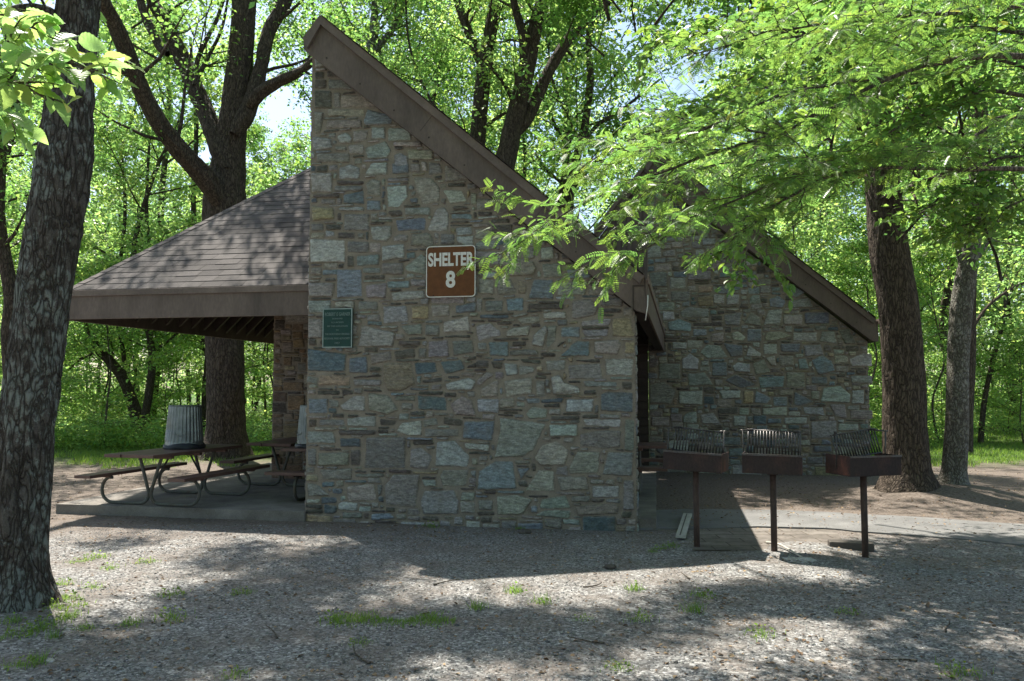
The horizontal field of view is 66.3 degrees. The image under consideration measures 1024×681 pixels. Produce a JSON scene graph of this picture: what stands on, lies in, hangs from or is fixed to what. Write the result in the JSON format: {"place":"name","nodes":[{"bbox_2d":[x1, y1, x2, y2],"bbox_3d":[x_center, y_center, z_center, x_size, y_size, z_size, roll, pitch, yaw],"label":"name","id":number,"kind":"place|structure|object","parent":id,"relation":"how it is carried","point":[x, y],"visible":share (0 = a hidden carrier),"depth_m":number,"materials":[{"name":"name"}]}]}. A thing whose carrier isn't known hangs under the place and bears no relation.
{"place":"outdoors","nodes":[
{"label":"outdoors","id":0,"kind":"place"},
{"bbox_2d":[0,393,1023,680],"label":"ground","id":1,"kind":"structure","parent":0,"point":[830,491],"depth_m":6.05,"materials":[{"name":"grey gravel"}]},
{"bbox_2d":[0,148,30,342],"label":"woodland tree","id":2,"kind":"object","parent":1,"relation":"on","point":[18,175],"visible":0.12,"depth_m":32.00,"materials":[{"name":"green plant"}]},
{"bbox_2d":[7,618,57,639],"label":"weed tuft","id":3,"kind":"object","parent":1,"relation":"on","point":[29,630],"visible":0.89,"depth_m":4.96,"materials":[{"name":"green plant"}]},
{"bbox_2d":[0,37,96,373],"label":"tree","id":4,"kind":"object","parent":1,"relation":"on","point":[7,274],"visible":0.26,"depth_m":15.03,"materials":[{"name":"green plant"}]},
{"bbox_2d":[0,214,99,407],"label":"sapling","id":5,"kind":"object","parent":1,"relation":"on","point":[74,399],"visible":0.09,"depth_m":23.89,"materials":[{"name":"green plant"}]},
{"bbox_2d":[0,269,112,424],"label":"sapling","id":6,"kind":"object","parent":1,"relation":"on","point":[68,380],"visible":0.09,"depth_m":21.50,"materials":[{"name":"green plant"}]},
{"bbox_2d":[6,68,126,252],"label":"woodland tree","id":7,"kind":"object","parent":1,"relation":"on","point":[17,145],"visible":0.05,"depth_m":40.84,"materials":[{"name":"green plant"}]},
{"bbox_2d":[8,74,134,410],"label":"woodland tree","id":8,"kind":"object","parent":1,"relation":"on","point":[22,172],"visible":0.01,"depth_m":52.51,"materials":[{"name":"green plant"}]},
{"bbox_2d":[0,6,144,159],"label":"leaves","id":9,"kind":"object","parent":1,"relation":"on","point":[15,51],"visible":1,"depth_m":2.77,"materials":[{"name":"green plant"}]},
{"bbox_2d":[0,0,156,267],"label":"woodland tree","id":10,"kind":"object","parent":1,"relation":"on","point":[9,187],"visible":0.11,"depth_m":23.05,"materials":[{"name":"green plant"}]},
{"bbox_2d":[0,137,158,431],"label":"tree","id":11,"kind":"object","parent":1,"relation":"on","point":[125,386],"visible":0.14,"depth_m":23.94,"materials":[{"name":"green plant"}]},
{"bbox_2d":[57,348,115,424],"bbox_3d":[-15.059,1.591,26.858,2.998,3.668,2.672,-3,-4,37],"label":"shrub","id":12,"kind":"object","parent":1,"relation":"on","point":[85,371],"visible":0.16,"depth_m":26.68,"materials":[{"name":"green plant"}]},
{"bbox_2d":[59,321,159,423],"bbox_3d":[-13.275,0.361,25.528,3.480,5.964,4.043,0,-3,-2],"label":"shrub","id":13,"kind":"object","parent":1,"relation":"on","point":[85,405],"visible":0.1,"depth_m":25.63,"materials":[{"name":"green plant"}]},
{"bbox_2d":[59,251,186,444],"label":"sapling","id":14,"kind":"object","parent":1,"relation":"on","point":[108,401],"visible":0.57,"depth_m":20.70,"materials":[{"name":"green plant"}]},
{"bbox_2d":[30,0,223,420],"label":"woodland tree","id":15,"kind":"object","parent":1,"relation":"on","point":[132,161],"visible":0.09,"depth_m":35.86,"materials":[{"name":"green plant"}]},
{"bbox_2d":[87,324,181,418],"bbox_3d":[-13.770,0.486,28.798,3.557,6.096,4.133,2,-4,-35],"label":"shrub","id":16,"kind":"object","parent":1,"relation":"on","point":[139,392],"visible":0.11,"depth_m":28.69,"materials":[{"name":"green plant"}]},
{"bbox_2d":[70,234,198,398],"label":"sapling","id":17,"kind":"object","parent":1,"relation":"on","point":[135,390],"visible":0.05,"depth_m":31.21,"materials":[{"name":"green plant"}]},
{"bbox_2d":[0,0,273,612],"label":"tree","id":18,"kind":"object","parent":1,"relation":"on","point":[58,198],"visible":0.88,"depth_m":5.51,"materials":[{"name":"brown plant"}]},
{"bbox_2d":[89,120,186,395],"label":"woodland tree","id":19,"kind":"object","parent":1,"relation":"on","point":[132,189],"visible":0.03,"depth_m":48.82,"materials":[{"name":"green plant"}]},
{"bbox_2d":[6,0,277,442],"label":"woodland tree","id":20,"kind":"object","parent":1,"relation":"on","point":[150,382],"visible":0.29,"depth_m":22.78,"materials":[{"name":"green plant"}]},
{"bbox_2d":[86,142,201,433],"bbox_3d":[-10.906,-1.490,23.222,3.568,9.180,3.491,1,-4,-15],"label":"tree","id":21,"kind":"object","parent":1,"relation":"on","point":[148,237],"visible":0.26,"depth_m":23.18,"materials":[{"name":"green plant"}]},
{"bbox_2d":[116,337,203,411],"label":"sapling","id":22,"kind":"object","parent":1,"relation":"on","point":[174,394],"visible":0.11,"depth_m":30.31,"materials":[{"name":"green plant"}]},
{"bbox_2d":[31,0,296,428],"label":"woodland tree","id":23,"kind":"object","parent":1,"relation":"on","point":[99,228],"visible":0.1,"depth_m":29.25,"materials":[{"name":"green plant"}]},
{"bbox_2d":[130,347,202,425],"bbox_3d":[-11.582,1.754,26.280,2.297,3.153,2.577,-2,-4,25],"label":"shrub","id":24,"kind":"object","parent":1,"relation":"on","point":[157,405],"visible":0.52,"depth_m":26.17,"materials":[{"name":"green plant"}]},
{"bbox_2d":[153,605,196,625],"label":"weed tuft","id":25,"kind":"object","parent":1,"relation":"on","point":[169,616],"visible":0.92,"depth_m":5.41,"materials":[{"name":"green plant"}]},
{"bbox_2d":[128,122,247,404],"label":"woodland tree","id":26,"kind":"object","parent":1,"relation":"on","point":[191,146],"visible":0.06,"depth_m":44.10,"materials":[{"name":"green plant"}]},
{"bbox_2d":[177,350,203,404],"bbox_3d":[-12.544,1.377,32.836,3.213,4.740,2.766,-3,-4,38],"label":"shrub","id":27,"kind":"object","parent":1,"relation":"on","point":[199,366],"visible":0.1,"depth_m":32.55,"materials":[{"name":"green plant"}]},
{"bbox_2d":[2,0,390,460],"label":"tree","id":28,"kind":"object","parent":1,"relation":"on","point":[220,179],"visible":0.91,"depth_m":17.20,"materials":[{"name":"green plant"}]},
{"bbox_2d":[140,196,266,395],"bbox_3d":[-11.226,-1.011,29.093,6.160,9.113,5.391,-3,-4,39],"label":"sapling","id":29,"kind":"object","parent":1,"relation":"on","point":[200,212],"visible":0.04,"depth_m":28.58,"materials":[{"name":"green plant"}]},
{"bbox_2d":[157,43,250,429],"bbox_3d":[-10.843,-3.650,27.573,3.756,13.973,4.875,1,-4,-23],"label":"tree","id":30,"kind":"object","parent":1,"relation":"on","point":[196,132],"visible":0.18,"depth_m":27.26,"materials":[{"name":"green plant"}]},
{"bbox_2d":[152,157,280,397],"bbox_3d":[-9.070,-1.222,24.894,5.325,9.001,6.084,0,-3,1],"label":"sapling","id":31,"kind":"object","parent":1,"relation":"on","point":[194,345],"visible":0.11,"depth_m":24.93,"materials":[{"name":"green plant"}]},
{"bbox_2d":[207,110,290,410],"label":"woodland tree","id":32,"kind":"object","parent":1,"relation":"on","point":[262,134],"visible":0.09,"depth_m":51.28,"materials":[{"name":"green plant"}]},
{"bbox_2d":[244,341,272,426],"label":"sapling","id":33,"kind":"object","parent":1,"relation":"on","point":[263,390],"visible":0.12,"depth_m":28.14,"materials":[{"name":"green plant"}]},
{"bbox_2d":[244,342,272,416],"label":"sapling","id":34,"kind":"object","parent":1,"relation":"on","point":[254,380],"visible":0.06,"depth_m":34.69,"materials":[{"name":"green plant"}]},
{"bbox_2d":[244,341,273,425],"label":"sapling","id":35,"kind":"object","parent":1,"relation":"on","point":[264,380],"visible":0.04,"depth_m":31.95,"materials":[{"name":"green plant"}]},
{"bbox_2d":[244,173,281,414],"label":"woodland tree","id":36,"kind":"object","parent":1,"relation":"on","point":[258,383],"visible":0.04,"depth_m":40.08,"materials":[{"name":"green plant"}]},
{"bbox_2d":[246,132,309,187],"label":"woodland tree","id":37,"kind":"object","parent":1,"relation":"on","point":[283,151],"visible":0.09,"depth_m":49.68,"materials":[{"name":"green plant"}]},
{"bbox_2d":[276,116,310,171],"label":"woodland tree","id":38,"kind":"object","parent":1,"relation":"on","point":[298,125],"visible":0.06,"depth_m":41.85,"materials":[{"name":"green plant"}]},
{"bbox_2d":[246,0,410,190],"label":"woodland tree","id":39,"kind":"object","parent":1,"relation":"on","point":[255,147],"visible":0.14,"depth_m":28.90,"materials":[{"name":"green plant"}]},
{"bbox_2d":[56,462,656,529],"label":"concrete slab","id":40,"kind":"structure","parent":1,"relation":"on","point":[278,502],"depth_m":10.13,"materials":[{"name":"grey concrete"}]},
{"bbox_2d":[74,444,269,506],"bbox_3d":[-4.429,1.775,10.415,1.600,0.665,1.850,-1,-4,15],"label":"picnic table","id":41,"kind":"object","parent":40,"relation":"on","point":[160,454],"visible":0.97,"depth_m":10.04,"materials":[{"name":"red wood"}]},
{"bbox_2d":[162,405,205,449],"bbox_3d":[-4.412,1.160,10.565,0.543,0.576,0.545,1,-3,-10],"label":"trash can","id":42,"kind":"object","parent":41,"relation":"on","point":[184,427],"visible":1,"depth_m":10.39,"materials":[{"name":"metal"}]},
{"bbox_2d":[220,437,305,486],"bbox_3d":[-3.360,1.891,12.361,1.600,0.665,1.850,-1,-4,13],"label":"picnic table","id":43,"kind":"object","parent":40,"relation":"on","point":[286,442],"visible":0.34,"depth_m":11.85,"materials":[{"name":"red wood"}]},
{"bbox_2d":[264,446,305,500],"bbox_3d":[-2.146,1.793,10.713,1.850,0.665,1.600,-1,-3,10],"label":"picnic table","id":44,"kind":"object","parent":40,"relation":"on","point":[296,474],"visible":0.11,"depth_m":10.10,"materials":[{"name":"red wood"}]},
{"bbox_2d":[295,405,306,447],"bbox_3d":[-2.695,1.173,10.771,0.545,0.576,0.543,3,-4,-40],"label":"trash can","id":45,"kind":"object","parent":44,"relation":"on","point":[301,434],"visible":0.33,"depth_m":10.59,"materials":[{"name":"metal"}]},
{"bbox_2d":[69,12,878,531],"bbox_3d":[0.675,-0.561,14.507,11.838,6.262,11.247,-1,-3,10],"label":"picnic shelter","id":46,"kind":"object","parent":40,"relation":"on","point":[525,400],"visible":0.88,"depth_m":9.47,"materials":[{"name":"stone"}]},
{"bbox_2d":[322,308,352,347],"bbox_3d":[-2.104,-0.150,9.467,0.378,0.475,0.029,-1,-3,10],"label":"plaque","id":47,"kind":"object","parent":46,"relation":"attached to","point":[337,330],"visible":1,"depth_m":9.46,"materials":[{"name":"green metal"}]},
{"bbox_2d":[426,245,475,297],"bbox_3d":[-0.720,-0.814,9.263,0.600,0.610,0.048,-1,-3,10],"label":"shelter sign","id":48,"kind":"object","parent":46,"relation":"attached to","point":[444,264],"visible":0.96,"depth_m":9.24,"materials":[{"name":"metal"}]},
{"bbox_2d":[637,442,666,494],"bbox_3d":[1.328,1.838,11.467,1.850,0.665,1.600,-1,-3,10],"label":"picnic table","id":49,"kind":"object","parent":40,"relation":"on","point":[649,445],"visible":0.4,"depth_m":11.06,"materials":[{"name":"red wood"}]},
{"bbox_2d":[245,0,500,195],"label":"woodland tree","id":50,"kind":"object","parent":1,"relation":"on","point":[345,13],"visible":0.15,"depth_m":23.93,"materials":[{"name":"green plant"}]},
{"bbox_2d":[272,0,479,78],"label":"tree","id":51,"kind":"object","parent":1,"relation":"on","point":[395,18],"visible":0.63,"depth_m":22.58,"materials":[{"name":"green plant"}]},
{"bbox_2d":[281,0,485,111],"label":"woodland tree","id":52,"kind":"object","parent":1,"relation":"on","point":[408,14],"visible":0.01,"depth_m":30.45,"materials":[{"name":"green plant"}]},
{"bbox_2d":[331,607,455,629],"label":"grass","id":53,"kind":"structure","parent":1,"relation":"on","point":[364,618],"depth_m":5.38,"materials":[{"name":"green plant"}]},
{"bbox_2d":[292,0,532,152],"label":"woodland tree","id":54,"kind":"object","parent":1,"relation":"on","point":[489,147],"visible":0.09,"depth_m":29.15,"materials":[{"name":"green plant"}]},
{"bbox_2d":[345,0,604,145],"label":"tree","id":55,"kind":"object","parent":1,"relation":"on","point":[478,124],"visible":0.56,"depth_m":21.20,"materials":[{"name":"green plant"}]},
{"bbox_2d":[0,6,1023,407],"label":"distant woods","id":56,"kind":"object","parent":1,"relation":"on","point":[578,192],"visible":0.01,"depth_m":65.27,"materials":[{"name":"green plant"}]},
{"bbox_2d":[396,0,638,169],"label":"tree","id":57,"kind":"object","parent":1,"relation":"on","point":[522,111],"visible":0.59,"depth_m":19.85,"materials":[{"name":"green plant"}]},
{"bbox_2d":[470,106,587,228],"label":"woodland tree","id":58,"kind":"object","parent":1,"relation":"on","point":[543,187],"visible":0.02,"depth_m":35.75,"materials":[{"name":"green plant"}]},
{"bbox_2d":[453,1,620,211],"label":"woodland tree","id":59,"kind":"object","parent":1,"relation":"on","point":[534,146],"visible":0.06,"depth_m":31.56,"materials":[{"name":"green plant"}]},
{"bbox_2d":[54,401,1023,450],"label":"undergrowth","id":60,"kind":"object","parent":1,"relation":"on","point":[70,435],"visible":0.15,"depth_m":21.02,"materials":[{"name":"green plant"}]},
{"bbox_2d":[54,429,1023,468],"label":"grass","id":61,"kind":"structure","parent":1,"relation":"on","point":[1012,453],"depth_m":18.61,"materials":[{"name":"green plant"}]},
{"bbox_2d":[432,0,698,209],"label":"woodland tree","id":62,"kind":"object","parent":1,"relation":"on","point":[643,18],"visible":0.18,"depth_m":25.70,"materials":[{"name":"green plant"}]},
{"bbox_2d":[466,0,694,230],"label":"woodland tree","id":63,"kind":"object","parent":1,"relation":"on","point":[572,98],"visible":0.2,"depth_m":23.24,"materials":[{"name":"green plant"}]},
{"bbox_2d":[488,0,700,215],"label":"tree","id":64,"kind":"object","parent":1,"relation":"on","point":[584,132],"visible":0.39,"depth_m":23.32,"materials":[{"name":"green plant"}]},
{"bbox_2d":[574,124,660,219],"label":"woodland tree","id":65,"kind":"object","parent":1,"relation":"on","point":[601,203],"visible":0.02,"depth_m":38.67,"materials":[{"name":"green plant"}]},
{"bbox_2d":[676,513,691,537],"bbox_3d":[1.959,2.092,8.914,0.102,0.032,1.439,-1,-3,15],"label":"wooden board","id":66,"kind":"object","parent":1,"relation":"on","point":[683,527],"visible":1,"depth_m":8.79,"materials":[{"name":"grey wood"}]},
{"bbox_2d":[641,118,800,245],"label":"woodland tree","id":67,"kind":"object","parent":1,"relation":"on","point":[702,182],"visible":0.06,"depth_m":30.48,"materials":[{"name":"green plant"}]},
{"bbox_2d":[456,0,1023,322],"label":"tree","id":68,"kind":"object","parent":1,"relation":"on","point":[876,151],"visible":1,"depth_m":5.82,"materials":[{"name":"green plant"}]},
{"bbox_2d":[486,0,1023,492],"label":"tree","id":69,"kind":"object","parent":1,"relation":"on","point":[904,408],"visible":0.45,"depth_m":11.44,"materials":[{"name":"green plant"}]},
{"bbox_2d":[692,528,841,550],"bbox_3d":[2.696,2.146,8.248,1.750,0.120,1.261,0,-3,5],"label":"paver pad","id":70,"kind":"object","parent":1,"relation":"on","point":[723,539],"visible":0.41,"depth_m":8.32,"materials":[{"name":"grey concrete"}]},
{"bbox_2d":[663,426,728,546],"bbox_3d":[1.854,1.546,7.880,0.616,1.353,0.368,-2,-4,27],"label":"pedestal grill","id":71,"kind":"object","parent":70,"relation":"on","point":[695,463],"visible":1,"depth_m":7.84,"materials":[{"name":"metal"}]},
{"bbox_2d":[664,8,871,286],"bbox_3d":[9.049,-4.082,27.758,9.259,14.983,9.015,0,-3,-5],"label":"woodland tree","id":72,"kind":"object","parent":1,"relation":"on","point":[809,223],"visible":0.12,"depth_m":27.17,"materials":[{"name":"green plant"}]},
{"bbox_2d":[740,429,802,551],"bbox_3d":[2.529,1.536,7.615,0.586,1.342,0.368,-1,-4,21],"label":"pedestal grill","id":73,"kind":"object","parent":1,"relation":"on","point":[772,465],"visible":0.98,"depth_m":7.56,"materials":[{"name":"metal"}]},
{"bbox_2d":[704,105,846,267],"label":"woodland tree","id":74,"kind":"object","parent":1,"relation":"on","point":[811,227],"visible":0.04,"depth_m":38.50,"materials":[{"name":"green plant"}]},
{"bbox_2d":[690,2,861,269],"bbox_3d":[12.297,-5.577,35.879,8.532,19.049,7.452,0,-3,7],"label":"woodland tree","id":75,"kind":"object","parent":1,"relation":"on","point":[818,197],"visible":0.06,"depth_m":35.30,"materials":[{"name":"green plant"}]},
{"bbox_2d":[759,182,878,318],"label":"sapling","id":76,"kind":"object","parent":1,"relation":"on","point":[793,246],"visible":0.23,"depth_m":23.73,"materials":[{"name":"green plant"}]},
{"bbox_2d":[624,0,1023,310],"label":"tree","id":77,"kind":"object","parent":1,"relation":"on","point":[914,119],"visible":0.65,"depth_m":8.43,"materials":[{"name":"green plant"}]},
{"bbox_2d":[742,2,916,278],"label":"woodland tree","id":78,"kind":"object","parent":1,"relation":"on","point":[840,225],"visible":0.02,"depth_m":41.60,"materials":[{"name":"green plant"}]},
{"bbox_2d":[828,539,873,551],"bbox_3d":[3.363,2.053,7.788,0.414,0.120,0.140,-1,-4,14],"label":"landscape timber","id":79,"kind":"object","parent":1,"relation":"on","point":[852,544],"visible":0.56,"depth_m":7.74,"materials":[{"name":"grey wood"}]},
{"bbox_2d":[825,428,901,557],"bbox_3d":[3.323,1.525,7.419,0.601,1.380,0.368,1,-4,-15],"label":"pedestal grill","id":80,"kind":"object","parent":1,"relation":"on","point":[865,466],"visible":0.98,"depth_m":7.38,"materials":[{"name":"metal"}]},
{"bbox_2d":[867,346,881,423],"bbox_3d":[13.206,1.806,28.024,2.470,3.390,2.771,-3,-5,43],"label":"shrub","id":81,"kind":"object","parent":1,"relation":"on","point":[879,378],"visible":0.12,"depth_m":28.02,"materials":[{"name":"green plant"}]},
{"bbox_2d":[820,258,934,406],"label":"sapling","id":82,"kind":"object","parent":1,"relation":"on","point":[841,288],"visible":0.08,"depth_m":26.03,"materials":[{"name":"green plant"}]},
{"bbox_2d":[800,1,958,246],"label":"woodland tree","id":83,"kind":"object","parent":1,"relation":"on","point":[854,226],"visible":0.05,"depth_m":40.52,"materials":[{"name":"green plant"}]},
{"bbox_2d":[842,250,925,425],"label":"sapling","id":84,"kind":"object","parent":1,"relation":"on","point":[869,295],"visible":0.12,"depth_m":30.67,"materials":[{"name":"green plant"}]},
{"bbox_2d":[821,233,947,437],"bbox_3d":[11.455,-0.055,24.034,4.690,6.639,4.154,-2,-4,29],"label":"sapling","id":85,"kind":"object","parent":1,"relation":"on","point":[864,265],"visible":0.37,"depth_m":23.95,"materials":[{"name":"green plant"}]},
{"bbox_2d":[808,47,1002,351],"bbox_3d":[17.814,-4.948,34.331,7.957,17.630,8.107,3,-5,-42],"label":"woodland tree","id":86,"kind":"object","parent":1,"relation":"on","point":[864,200],"visible":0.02,"depth_m":33.78,"materials":[{"name":"green plant"}]},
{"bbox_2d":[877,299,947,414],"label":"sapling","id":87,"kind":"object","parent":1,"relation":"on","point":[925,323],"visible":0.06,"depth_m":34.17,"materials":[{"name":"green plant"}]},
{"bbox_2d":[822,0,1023,484],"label":"tree","id":88,"kind":"object","parent":1,"relation":"on","point":[954,468],"visible":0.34,"depth_m":11.71,"materials":[{"name":"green plant"}]},
{"bbox_2d":[828,0,1023,384],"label":"woodland tree","id":89,"kind":"object","parent":1,"relation":"on","point":[945,301],"visible":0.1,"depth_m":26.08,"materials":[{"name":"green plant"}]},
{"bbox_2d":[848,0,1023,187],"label":"woodland tree","id":90,"kind":"object","parent":1,"relation":"on","point":[928,2],"visible":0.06,"depth_m":24.63,"materials":[{"name":"green plant"}]},
{"bbox_2d":[869,244,1023,438],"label":"sapling","id":91,"kind":"object","parent":1,"relation":"on","point":[928,261],"visible":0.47,"depth_m":23.78,"materials":[{"name":"green plant"}]},
{"bbox_2d":[924,349,983,434],"bbox_3d":[13.953,1.743,25.503,2.464,3.014,2.196,-3,-4,37],"label":"shrub","id":92,"kind":"object","parent":1,"relation":"on","point":[935,357],"visible":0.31,"depth_m":25.44,"materials":[{"name":"green plant"}]},
{"bbox_2d":[895,0,1023,454],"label":"tree","id":93,"kind":"object","parent":1,"relation":"on","point":[975,321],"visible":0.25,"depth_m":19.11,"materials":[{"name":"green plant"}]},
{"bbox_2d":[934,656,993,680],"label":"weed tuft","id":94,"kind":"object","parent":1,"relation":"on","point":[954,671],"visible":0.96,"depth_m":4.40,"materials":[{"name":"green plant"}]},
{"bbox_2d":[909,102,1023,429],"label":"woodland tree","id":95,"kind":"object","parent":1,"relation":"on","point":[1011,292],"visible":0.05,"depth_m":30.17,"materials":[{"name":"green plant"}]},
{"bbox_2d":[914,239,1022,398],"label":"sapling","id":96,"kind":"object","parent":1,"relation":"on","point":[927,317],"visible":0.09,"depth_m":30.41,"materials":[{"name":"green plant"}]},
{"bbox_2d":[942,350,1006,418],"bbox_3d":[20.152,2.046,33.618,2.824,3.456,2.518,0,-3,8],"label":"shrub","id":97,"kind":"object","parent":1,"relation":"on","point":[985,359],"visible":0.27,"depth_m":33.45,"materials":[{"name":"green plant"}]},
{"bbox_2d":[926,241,1023,415],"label":"sapling","id":98,"kind":"object","parent":1,"relation":"on","point":[994,260],"visible":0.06,"depth_m":35.23,"materials":[{"name":"green plant"}]},
{"bbox_2d":[943,111,1023,443],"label":"tree","id":99,"kind":"object","parent":1,"relation":"on","point":[982,417],"visible":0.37,"depth_m":22.90,"materials":[{"name":"green plant"}]},
{"bbox_2d":[975,359,1023,434],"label":"shrub","id":100,"kind":"object","parent":1,"relation":"on","point":[1008,420],"visible":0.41,"depth_m":25.92,"materials":[{"name":"green plant"}]},
{"bbox_2d":[977,315,1023,444],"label":"shrub","id":101,"kind":"object","parent":1,"relation":"on","point":[1021,379],"visible":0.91,"depth_m":22.48,"materials":[{"name":"green plant"}]},
{"bbox_2d":[990,369,1023,419],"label":"shrub","id":102,"kind":"object","parent":1,"relation":"on","point":[1010,394],"visible":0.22,"depth_m":29.06,"materials":[{"name":"green plant"}]},
{"bbox_2d":[0,0,1023,391],"label":"sky","id":103,"kind":"structure","parent":0,"point":[278,110],"materials":[{"name":"white"}]},
{"bbox_2d":[640,509,1023,545],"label":"asphalt path","id":104,"kind":"structure","parent":0,"point":[1008,533],"depth_m":9.08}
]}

